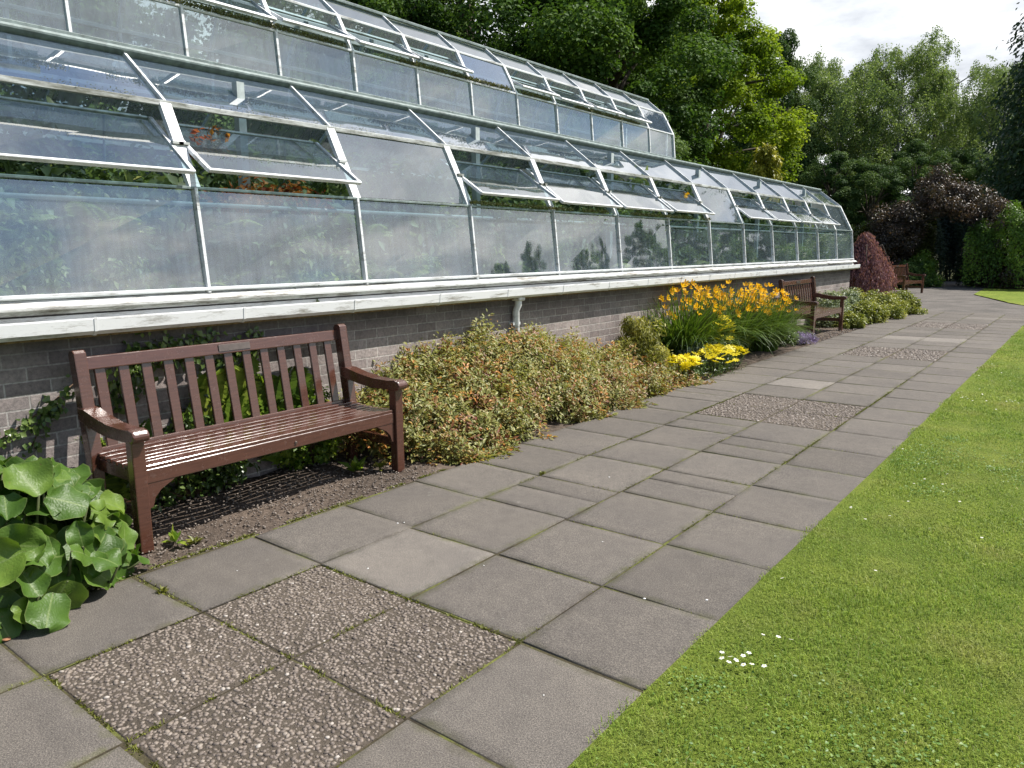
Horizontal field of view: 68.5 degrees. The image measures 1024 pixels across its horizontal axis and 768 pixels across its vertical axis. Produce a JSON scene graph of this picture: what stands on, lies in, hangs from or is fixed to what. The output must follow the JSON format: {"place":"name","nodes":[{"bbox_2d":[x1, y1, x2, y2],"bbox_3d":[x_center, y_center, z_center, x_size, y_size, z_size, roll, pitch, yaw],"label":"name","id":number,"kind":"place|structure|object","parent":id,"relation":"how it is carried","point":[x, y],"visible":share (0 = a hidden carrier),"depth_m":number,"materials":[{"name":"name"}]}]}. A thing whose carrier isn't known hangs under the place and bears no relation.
{"place":"outdoors","nodes":[
{"label":"outdoors","id":0,"kind":"place"},
{"bbox_2d":[90,454,440,589],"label":"gravel","id":1,"kind":"structure","parent":0,"point":[275,513],"depth_m":4.58,"materials":[{"name":"grey gravel"}]},
{"bbox_2d":[88,318,889,590],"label":"bed soil","id":2,"kind":"structure","parent":0,"point":[553,425],"depth_m":4.74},
{"bbox_2d":[0,455,151,643],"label":"bergenia","id":3,"kind":"object","parent":2,"relation":"on","point":[68,537],"visible":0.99,"depth_m":3.20,"materials":[{"name":"green plant"}]},
{"bbox_2d":[120,394,260,511],"bbox_3d":[-2.008,0.401,4.667,0.401,0.681,0.883,7,13,37],"label":"leafy shrub","id":4,"kind":"object","parent":2,"relation":"on","point":[200,481],"visible":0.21,"depth_m":4.68,"materials":[{"name":"green plant"}]},
{"bbox_2d":[171,356,263,476],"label":"fern","id":5,"kind":"object","parent":2,"relation":"on","point":[223,387],"visible":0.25,"depth_m":4.82,"materials":[{"name":"green plant"}]},
{"bbox_2d":[68,324,407,553],"bbox_3d":[-1.552,0.214,4.625,0.689,0.999,1.866,7,13,37],"label":"park bench","id":6,"kind":"object","parent":2,"relation":"on","point":[144,463],"visible":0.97,"depth_m":4.48,"materials":[{"name":"brown paint"}]},
{"bbox_2d":[246,366,316,468],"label":"fern","id":7,"kind":"object","parent":2,"relation":"on","point":[278,392],"visible":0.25,"depth_m":5.15,"materials":[{"name":"green plant"}]},
{"bbox_2d":[275,380,342,470],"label":"leafy shrub","id":8,"kind":"object","parent":2,"relation":"on","point":[325,450],"visible":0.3,"depth_m":5.33,"materials":[{"name":"green plant"}]},
{"bbox_2d":[326,309,716,466],"bbox_3d":[0.422,-0.222,7.060,1.394,1.039,4.846,7,13,37],"label":"shrub","id":9,"kind":"object","parent":2,"relation":"on","point":[600,381],"visible":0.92,"depth_m":6.28,"materials":[{"name":"green plant"}]},
{"bbox_2d":[611,315,671,369],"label":"gold shrub","id":10,"kind":"object","parent":2,"relation":"on","point":[644,337],"visible":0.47,"depth_m":8.54,"materials":[{"name":"green plant"}]},
{"bbox_2d":[637,279,763,358],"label":"daylily","id":11,"kind":"object","parent":2,"relation":"on","point":[686,330],"visible":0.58,"depth_m":9.42,"materials":[{"name":"green plant"}]},
{"bbox_2d":[686,343,748,378],"bbox_3d":[2.507,-0.310,9.318,0.634,0.391,1.676,7,13,37],"label":"coreopsis","id":12,"kind":"object","parent":2,"relation":"on","point":[718,363],"visible":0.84,"depth_m":9.19,"materials":[{"name":"yellow plant"}]},
{"bbox_2d":[678,280,799,357],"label":"daylily","id":13,"kind":"object","parent":2,"relation":"on","point":[746,306],"visible":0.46,"depth_m":10.30,"materials":[{"name":"green plant"}]},
{"bbox_2d":[724,282,820,351],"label":"daylily","id":14,"kind":"object","parent":2,"relation":"on","point":[772,346],"visible":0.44,"depth_m":11.04,"materials":[{"name":"green plant"}]},
{"bbox_2d":[778,276,847,334],"bbox_3d":[5.345,-1.377,13.351,0.689,0.999,1.866,7,13,37],"label":"park bench","id":15,"kind":"object","parent":2,"relation":"on","point":[810,299],"visible":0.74,"depth_m":13.52,"materials":[{"name":"brown paint"}]},
{"bbox_2d":[0,311,1023,767],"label":"path","id":16,"kind":"structure","parent":0,"point":[522,707],"depth_m":3.78,"materials":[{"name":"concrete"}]},
{"bbox_2d":[0,313,1003,767],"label":"joint filling","id":17,"kind":"object","parent":16,"relation":"in","point":[146,763],"visible":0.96,"depth_m":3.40,"materials":[{"name":"soil"}]},
{"bbox_2d":[7,330,1001,767],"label":"moss","id":18,"kind":"object","parent":16,"relation":"on","point":[245,680],"visible":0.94,"depth_m":3.32,"materials":[{"name":"green plant"}]},
{"bbox_2d":[0,0,1023,252],"label":"sky","id":19,"kind":"structure","parent":0,"point":[849,30],"materials":[{"name":"white"}]},
{"bbox_2d":[567,327,1023,767],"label":"lawn","id":20,"kind":"structure","parent":0,"point":[748,597],"depth_m":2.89,"materials":[{"name":"green plant"}]},
{"bbox_2d":[596,434,1023,767],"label":"clover","id":21,"kind":"object","parent":20,"relation":"on","point":[877,761],"visible":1,"depth_m":2.40,"materials":[{"name":"green plant"}]},
{"bbox_2d":[823,398,1023,560],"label":"grass","id":22,"kind":"structure","parent":0,"point":[976,418],"depth_m":4.84,"materials":[{"name":"green plant"}]},
{"bbox_2d":[865,264,1023,305],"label":"ground","id":23,"kind":"structure","parent":0,"point":[974,294],"depth_m":28.99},
{"bbox_2d":[0,0,161,207],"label":"broadleaf tree","id":24,"kind":"object","parent":23,"relation":"on","point":[100,6],"visible":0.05,"depth_m":8.29,"materials":[{"name":"green plant"}]},
{"bbox_2d":[0,0,234,206],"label":"broadleaf tree","id":25,"kind":"object","parent":23,"relation":"on","point":[70,122],"visible":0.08,"depth_m":8.98,"materials":[{"name":"green plant"}]},
{"bbox_2d":[124,29,395,207],"bbox_3d":[-3.977,-2.923,11.732,4.460,4.899,4.235,-3,10,-17],"label":"broadleaf tree","id":26,"kind":"object","parent":23,"relation":"on","point":[229,41],"visible":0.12,"depth_m":11.01,"materials":[{"name":"green plant"}]},
{"bbox_2d":[49,566,515,767],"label":"pebble paving","id":27,"kind":"structure","parent":23,"relation":"on","point":[221,737],"depth_m":2.69,"materials":[{"name":"grey gravel"}]},
{"bbox_2d":[193,0,465,200],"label":"sycamore tree","id":28,"kind":"object","parent":23,"relation":"on","point":[398,11],"visible":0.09,"depth_m":29.63,"materials":[{"name":"green plant"}]},
{"bbox_2d":[255,51,471,214],"bbox_3d":[-2.526,-3.191,13.105,4.235,4.930,4.460,1,10,10],"label":"broadleaf tree","id":29,"kind":"object","parent":23,"relation":"on","point":[374,71],"visible":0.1,"depth_m":12.12,"materials":[{"name":"green plant"}]},
{"bbox_2d":[326,49,510,219],"bbox_3d":[-2.090,-3.830,15.081,4.460,5.503,4.235,7,12,36],"label":"broadleaf tree","id":30,"kind":"object","parent":23,"relation":"on","point":[446,91],"visible":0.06,"depth_m":14.35,"materials":[{"name":"green plant"}]},
{"bbox_2d":[0,0,859,499],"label":"greenhouse","id":31,"kind":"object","parent":23,"relation":"on","point":[42,336],"visible":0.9,"depth_m":6.00,"materials":[{"name":"white metal"}]},
{"bbox_2d":[0,209,69,247],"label":"greenhouse fern","id":32,"kind":"object","parent":31,"relation":"in","point":[8,226],"visible":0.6,"depth_m":4.21,"materials":[{"name":"green plant"}]},
{"bbox_2d":[0,374,74,449],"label":"ivy","id":33,"kind":"object","parent":31,"relation":"attached to","point":[24,427],"visible":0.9,"depth_m":4.02,"materials":[{"name":"green plant"}]},
{"bbox_2d":[0,204,78,295],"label":"greenhouse plant","id":34,"kind":"object","parent":31,"relation":"in","point":[21,267],"visible":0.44,"depth_m":4.19,"materials":[{"name":"green plant"}]},
{"bbox_2d":[0,31,157,98],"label":"roof window","id":35,"kind":"structure","parent":31,"relation":"in","point":[21,56],"depth_m":4.49,"materials":[{"name":"clear glass"}]},
{"bbox_2d":[0,95,163,291],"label":"greenhouse plant","id":36,"kind":"object","parent":31,"relation":"in","point":[68,255],"visible":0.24,"depth_m":4.77,"materials":[{"name":"green plant"}]},
{"bbox_2d":[16,137,169,248],"bbox_3d":[-3.393,-1.174,5.907,1.416,1.435,1.311,4,11,24],"label":"greenhouse plant","id":37,"kind":"object","parent":31,"relation":"in","point":[107,176],"visible":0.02,"depth_m":5.68,"materials":[{"name":"green plant"}]},
{"bbox_2d":[0,96,195,174],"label":"vent window","id":38,"kind":"structure","parent":31,"relation":"in","point":[190,170],"depth_m":4.33,"materials":[{"name":"clear glass"}]},
{"bbox_2d":[48,244,160,292],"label":"greenhouse plant","id":39,"kind":"object","parent":31,"relation":"in","point":[121,276],"visible":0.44,"depth_m":4.62,"materials":[{"name":"green plant"}]},
{"bbox_2d":[56,201,161,250],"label":"greenhouse fern","id":40,"kind":"object","parent":31,"relation":"in","point":[103,230],"visible":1,"depth_m":4.61,"materials":[{"name":"green plant"}]},
{"bbox_2d":[78,141,242,289],"bbox_3d":[-2.758,-1.195,5.915,1.404,1.424,1.490,6,12,32],"label":"greenhouse plant","id":41,"kind":"object","parent":31,"relation":"in","point":[150,214],"visible":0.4,"depth_m":5.64,"materials":[{"name":"green plant"}]},
{"bbox_2d":[97,327,227,414],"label":"ivy","id":42,"kind":"object","parent":31,"relation":"attached to","point":[136,380],"visible":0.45,"depth_m":4.45,"materials":[{"name":"green plant"}]},
{"bbox_2d":[148,156,282,286],"bbox_3d":[-2.484,-1.273,6.297,1.472,1.492,1.363,3,11,18],"label":"greenhouse plant","id":43,"kind":"object","parent":31,"relation":"in","point":[217,181],"visible":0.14,"depth_m":5.94,"materials":[{"name":"green plant"}]},
{"bbox_2d":[130,57,323,124],"bbox_3d":[-1.978,-2.062,5.337,0.450,0.344,1.264,7,13,37],"label":"roof window","id":44,"kind":"structure","parent":31,"relation":"in","point":[179,84],"depth_m":5.27,"materials":[{"name":"clear glass"}]},
{"bbox_2d":[191,211,276,250],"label":"greenhouse fern","id":45,"kind":"object","parent":31,"relation":"in","point":[228,233],"visible":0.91,"depth_m":5.30,"materials":[{"name":"green plant"}]},
{"bbox_2d":[162,122,361,184],"bbox_3d":[-1.681,-1.579,5.191,0.514,0.350,1.326,7,13,37],"label":"vent window","id":46,"kind":"structure","parent":31,"relation":"in","point":[241,153],"depth_m":5.15,"materials":[{"name":"clear glass"}]},
{"bbox_2d":[207,185,324,301],"bbox_3d":[-1.776,-0.944,5.572,0.926,1.013,0.999,-5,11,-23],"label":"greenhouse plant","id":47,"kind":"object","parent":31,"relation":"in","point":[273,262],"visible":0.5,"depth_m":5.46,"materials":[{"name":"green plant"}]},
{"bbox_2d":[298,225,370,280],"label":"greenhouse plant","id":48,"kind":"object","parent":31,"relation":"in","point":[341,257],"visible":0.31,"depth_m":6.03,"materials":[{"name":"green plant"}]},
{"bbox_2d":[282,138,410,278],"bbox_3d":[-1.718,-1.444,6.978,1.618,1.546,1.525,0,10,4],"label":"greenhouse plant","id":49,"kind":"object","parent":31,"relation":"in","point":[338,189],"visible":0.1,"depth_m":6.82,"materials":[{"name":"green plant"}]},
{"bbox_2d":[324,0,396,31],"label":"ridge window","id":50,"kind":"structure","parent":31,"relation":"in","point":[342,9],"depth_m":6.91,"materials":[{"name":"clear glass"}]},
{"bbox_2d":[327,213,396,247],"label":"greenhouse fern","id":51,"kind":"object","parent":31,"relation":"in","point":[373,234],"visible":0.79,"depth_m":6.20,"materials":[{"name":"green plant"}]},
{"bbox_2d":[295,88,439,142],"bbox_3d":[-1.183,-2.244,6.344,0.445,0.351,1.264,7,13,37],"label":"roof window","id":52,"kind":"structure","parent":31,"relation":"in","point":[349,113],"depth_m":6.31,"materials":[{"name":"clear glass"}]},
{"bbox_2d":[40,0,710,220],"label":"window","id":53,"kind":"structure","parent":31,"relation":"on","point":[325,40],"depth_m":7.04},
{"bbox_2d":[357,258,437,279],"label":"greenhouse fern","id":54,"kind":"object","parent":31,"relation":"on","point":[406,271],"visible":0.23,"depth_m":6.56,"materials":[{"name":"green plant"}]},
{"bbox_2d":[351,146,460,275],"bbox_3d":[-1.129,-1.482,7.308,1.406,1.539,1.518,1,10,8],"label":"greenhouse plant","id":55,"kind":"object","parent":31,"relation":"in","point":[414,239],"visible":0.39,"depth_m":7.12,"materials":[{"name":"green plant"}]},
{"bbox_2d":[412,111,526,156],"bbox_3d":[-0.391,-2.429,7.353,0.451,0.348,1.264,7,13,37],"label":"roof window","id":56,"kind":"structure","parent":31,"relation":"in","point":[456,132],"depth_m":7.30,"materials":[{"name":"clear glass"}]},
{"bbox_2d":[441,220,507,275],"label":"greenhouse plant","id":57,"kind":"object","parent":31,"relation":"in","point":[465,264],"visible":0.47,"depth_m":7.34,"materials":[{"name":"green plant"}]},
{"bbox_2d":[459,53,513,91],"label":"lantern window","id":58,"kind":"structure","parent":31,"relation":"in","point":[482,69],"depth_m":8.02,"materials":[{"name":"clear glass"}]},
{"bbox_2d":[464,199,531,231],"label":"plant","id":59,"kind":"object","parent":31,"relation":"in","point":[499,223],"visible":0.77,"depth_m":7.29,"materials":[{"name":"green plant"}]},
{"bbox_2d":[439,159,559,200],"bbox_3d":[-0.092,-1.946,7.206,0.518,0.344,1.326,7,13,37],"label":"vent window","id":60,"kind":"structure","parent":31,"relation":"in","point":[489,180],"depth_m":7.18,"materials":[{"name":"clear glass"}]},
{"bbox_2d":[457,163,549,268],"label":"greenhouse plant","id":61,"kind":"object","parent":31,"relation":"in","point":[510,241],"visible":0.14,"depth_m":8.67,"materials":[{"name":"green plant"}]},
{"bbox_2d":[501,129,592,166],"bbox_3d":[0.404,-2.611,8.360,0.444,0.352,1.264,7,13,37],"label":"roof window","id":62,"kind":"structure","parent":31,"relation":"in","point":[539,147],"depth_m":8.35,"materials":[{"name":"clear glass"}]},
{"bbox_2d":[514,221,581,272],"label":"greenhouse plant","id":63,"kind":"object","parent":31,"relation":"in","point":[536,248],"visible":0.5,"depth_m":8.29,"materials":[{"name":"green plant"}]},
{"bbox_2d":[521,200,575,232],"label":"plant","id":64,"kind":"object","parent":31,"relation":"in","point":[545,216],"visible":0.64,"depth_m":7.86,"materials":[{"name":"green plant"}]},
{"bbox_2d":[532,201,614,270],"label":"greenhouse plant","id":65,"kind":"object","parent":31,"relation":"in","point":[584,240],"visible":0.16,"depth_m":9.49,"materials":[{"name":"green plant"}]},
{"bbox_2d":[525,168,622,207],"bbox_3d":[0.702,-2.129,8.213,0.492,0.380,1.326,7,13,37],"label":"vent window","id":66,"kind":"structure","parent":31,"relation":"in","point":[569,188],"depth_m":8.20,"materials":[{"name":"clear glass"}]},
{"bbox_2d":[550,165,656,266],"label":"greenhouse plant","id":67,"kind":"object","parent":31,"relation":"in","point":[616,178],"visible":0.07,"depth_m":10.02,"materials":[{"name":"green plant"}]},
{"bbox_2d":[570,143,646,175],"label":"roof window","id":68,"kind":"structure","parent":31,"relation":"in","point":[598,156],"depth_m":9.35,"materials":[{"name":"clear glass"}]},
{"bbox_2d":[591,177,673,211],"bbox_3d":[1.496,-2.313,9.221,0.492,0.380,1.326,7,13,37],"label":"vent window","id":69,"kind":"structure","parent":31,"relation":"in","point":[636,196],"depth_m":9.22,"materials":[{"name":"clear glass"}]},
{"bbox_2d":[612,233,658,267],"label":"greenhouse plant","id":70,"kind":"object","parent":31,"relation":"in","point":[636,253],"visible":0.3,"depth_m":9.81,"materials":[{"name":"green plant"}]},
{"bbox_2d":[623,153,687,181],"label":"roof window","id":71,"kind":"structure","parent":31,"relation":"in","point":[656,168],"depth_m":10.40,"materials":[{"name":"clear glass"}]},
{"bbox_2d":[629,178,717,264],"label":"greenhouse plant","id":72,"kind":"object","parent":31,"relation":"in","point":[678,235],"visible":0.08,"depth_m":11.48,"materials":[{"name":"green plant"}]},
{"bbox_2d":[644,185,714,214],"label":"vent window","id":73,"kind":"structure","parent":31,"relation":"in","point":[677,200],"depth_m":10.24,"materials":[{"name":"clear glass"}]},
{"bbox_2d":[695,186,740,222],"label":"roof window","id":74,"kind":"structure","parent":31,"relation":"in","point":[718,201],"depth_m":11.24,"materials":[{"name":"clear glass"}]},
{"bbox_2d":[256,0,648,207],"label":"sycamore tree","id":75,"kind":"object","parent":23,"relation":"on","point":[584,54],"visible":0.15,"depth_m":28.04,"materials":[{"name":"green plant"}]},
{"bbox_2d":[392,74,595,218],"bbox_3d":[-0.491,-3.958,16.253,4.460,5.324,4.235,-5,11,-26],"label":"broadleaf tree","id":76,"kind":"object","parent":23,"relation":"on","point":[505,107],"visible":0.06,"depth_m":15.18,"materials":[{"name":"green plant"}]},
{"bbox_2d":[505,104,630,202],"bbox_3d":[1.151,-3.938,17.565,4.235,4.797,4.460,0,10,1],"label":"broadleaf tree","id":77,"kind":"object","parent":23,"relation":"on","point":[554,168],"visible":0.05,"depth_m":16.72,"materials":[{"name":"green plant"}]},
{"bbox_2d":[506,110,661,185],"bbox_3d":[1.785,-4.474,19.685,4.460,5.112,4.235,5,11,27],"label":"broadleaf tree","id":78,"kind":"object","parent":23,"relation":"on","point":[586,125],"visible":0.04,"depth_m":18.70,"materials":[{"name":"green plant"}]},
{"bbox_2d":[493,0,745,165],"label":"sycamore tree","id":79,"kind":"object","parent":23,"relation":"on","point":[685,108],"visible":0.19,"depth_m":31.24,"materials":[{"name":"green plant"}]},
{"bbox_2d":[582,106,692,213],"bbox_3d":[3.369,-4.944,21.024,4.460,5.558,4.235,-7,12,-35],"label":"broadleaf tree","id":80,"kind":"object","parent":23,"relation":"on","point":[658,141],"visible":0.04,"depth_m":20.26,"materials":[{"name":"green plant"}]},
{"bbox_2d":[625,0,817,203],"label":"maple tree","id":81,"kind":"object","parent":23,"relation":"on","point":[761,52],"visible":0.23,"depth_m":39.62,"materials":[{"name":"green plant"}]},
{"bbox_2d":[743,142,785,203],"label":"golden cypress","id":82,"kind":"object","parent":23,"relation":"on","point":[768,162],"visible":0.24,"depth_m":20.92,"materials":[{"name":"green plant"}]},
{"bbox_2d":[725,28,822,200],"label":"broadleaf tree","id":83,"kind":"object","parent":23,"relation":"on","point":[788,44],"visible":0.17,"depth_m":65.51,"materials":[{"name":"green plant"}]},
{"bbox_2d":[696,393,865,430],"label":"pebble paving","id":84,"kind":"structure","parent":23,"relation":"on","point":[802,412],"depth_m":6.97,"materials":[{"name":"grey gravel"}]},
{"bbox_2d":[739,46,847,205],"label":"birch tree","id":85,"kind":"object","parent":23,"relation":"on","point":[819,63],"visible":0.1,"depth_m":75.45,"materials":[{"name":"green plant"}]},
{"bbox_2d":[766,118,835,230],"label":"broadleaf tree","id":86,"kind":"object","parent":23,"relation":"on","point":[814,146],"visible":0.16,"depth_m":64.02,"materials":[{"name":"green plant"}]},
{"bbox_2d":[796,150,879,258],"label":"broadleaf tree","id":87,"kind":"object","parent":23,"relation":"on","point":[837,158],"visible":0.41,"depth_m":60.07,"materials":[{"name":"green plant"}]},
{"bbox_2d":[776,49,935,257],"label":"birch tree","id":88,"kind":"object","parent":23,"relation":"on","point":[848,101],"visible":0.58,"depth_m":63.75,"materials":[{"name":"green plant"}]},
{"bbox_2d":[830,162,913,245],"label":"broadleaf tree","id":89,"kind":"object","parent":23,"relation":"on","point":[875,172],"visible":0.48,"depth_m":57.55,"materials":[{"name":"green plant"}]},
{"bbox_2d":[849,231,898,295],"bbox_3d":[9.737,-3.147,20.852,1.780,2.157,1.771,7,13,37],"label":"weeping maple","id":90,"kind":"object","parent":23,"relation":"on","point":[869,257],"visible":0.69,"depth_m":20.39,"materials":[{"name":"red plant"}]},
{"bbox_2d":[841,346,947,361],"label":"pebble paving","id":91,"kind":"structure","parent":23,"relation":"on","point":[902,352],"depth_m":10.83,"materials":[{"name":"grey gravel"}]},
{"bbox_2d":[841,25,982,211],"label":"birch tree","id":92,"kind":"object","parent":23,"relation":"on","point":[927,57],"visible":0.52,"depth_m":65.14,"materials":[{"name":"green plant"}]},
{"bbox_2d":[877,138,962,251],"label":"broadleaf tree","id":93,"kind":"object","parent":23,"relation":"on","point":[905,160],"visible":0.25,"depth_m":58.88,"materials":[{"name":"green plant"}]},
{"bbox_2d":[860,163,1023,288],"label":"plum tree","id":94,"kind":"object","parent":23,"relation":"on","point":[896,229],"visible":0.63,"depth_m":29.38,"materials":[{"name":"purple plant"}]},
{"bbox_2d":[889,60,1022,259],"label":"birch tree","id":95,"kind":"object","parent":23,"relation":"on","point":[945,79],"visible":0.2,"depth_m":67.17,"materials":[{"name":"green plant"}]},
{"bbox_2d":[923,197,995,281],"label":"yew hedge","id":96,"kind":"object","parent":23,"relation":"on","point":[949,235],"visible":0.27,"depth_m":34.00,"materials":[{"name":"green plant"}]},
{"bbox_2d":[938,2,1023,280],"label":"conifer tree","id":97,"kind":"object","parent":23,"relation":"on","point":[1012,185],"visible":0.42,"depth_m":34.24,"materials":[{"name":"green plant"}]},
{"bbox_2d":[938,55,1023,184],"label":"birch tree","id":98,"kind":"object","parent":23,"relation":"on","point":[990,83],"visible":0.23,"depth_m":61.56,"materials":[{"name":"green plant"}]},
{"bbox_2d":[960,200,1023,288],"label":"hedge","id":99,"kind":"object","parent":23,"relation":"on","point":[991,234],"visible":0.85,"depth_m":27.62,"materials":[{"name":"green plant"}]},
{"bbox_2d":[885,281,1023,314],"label":"path","id":100,"kind":"structure","parent":0,"point":[950,296],"depth_m":21.46,"materials":[{"name":"grey concrete"}]},
{"bbox_2d":[950,325,1023,404],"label":"grass","id":101,"kind":"structure","parent":0,"point":[1021,377],"depth_m":8.73,"materials":[{"name":"green plant"}]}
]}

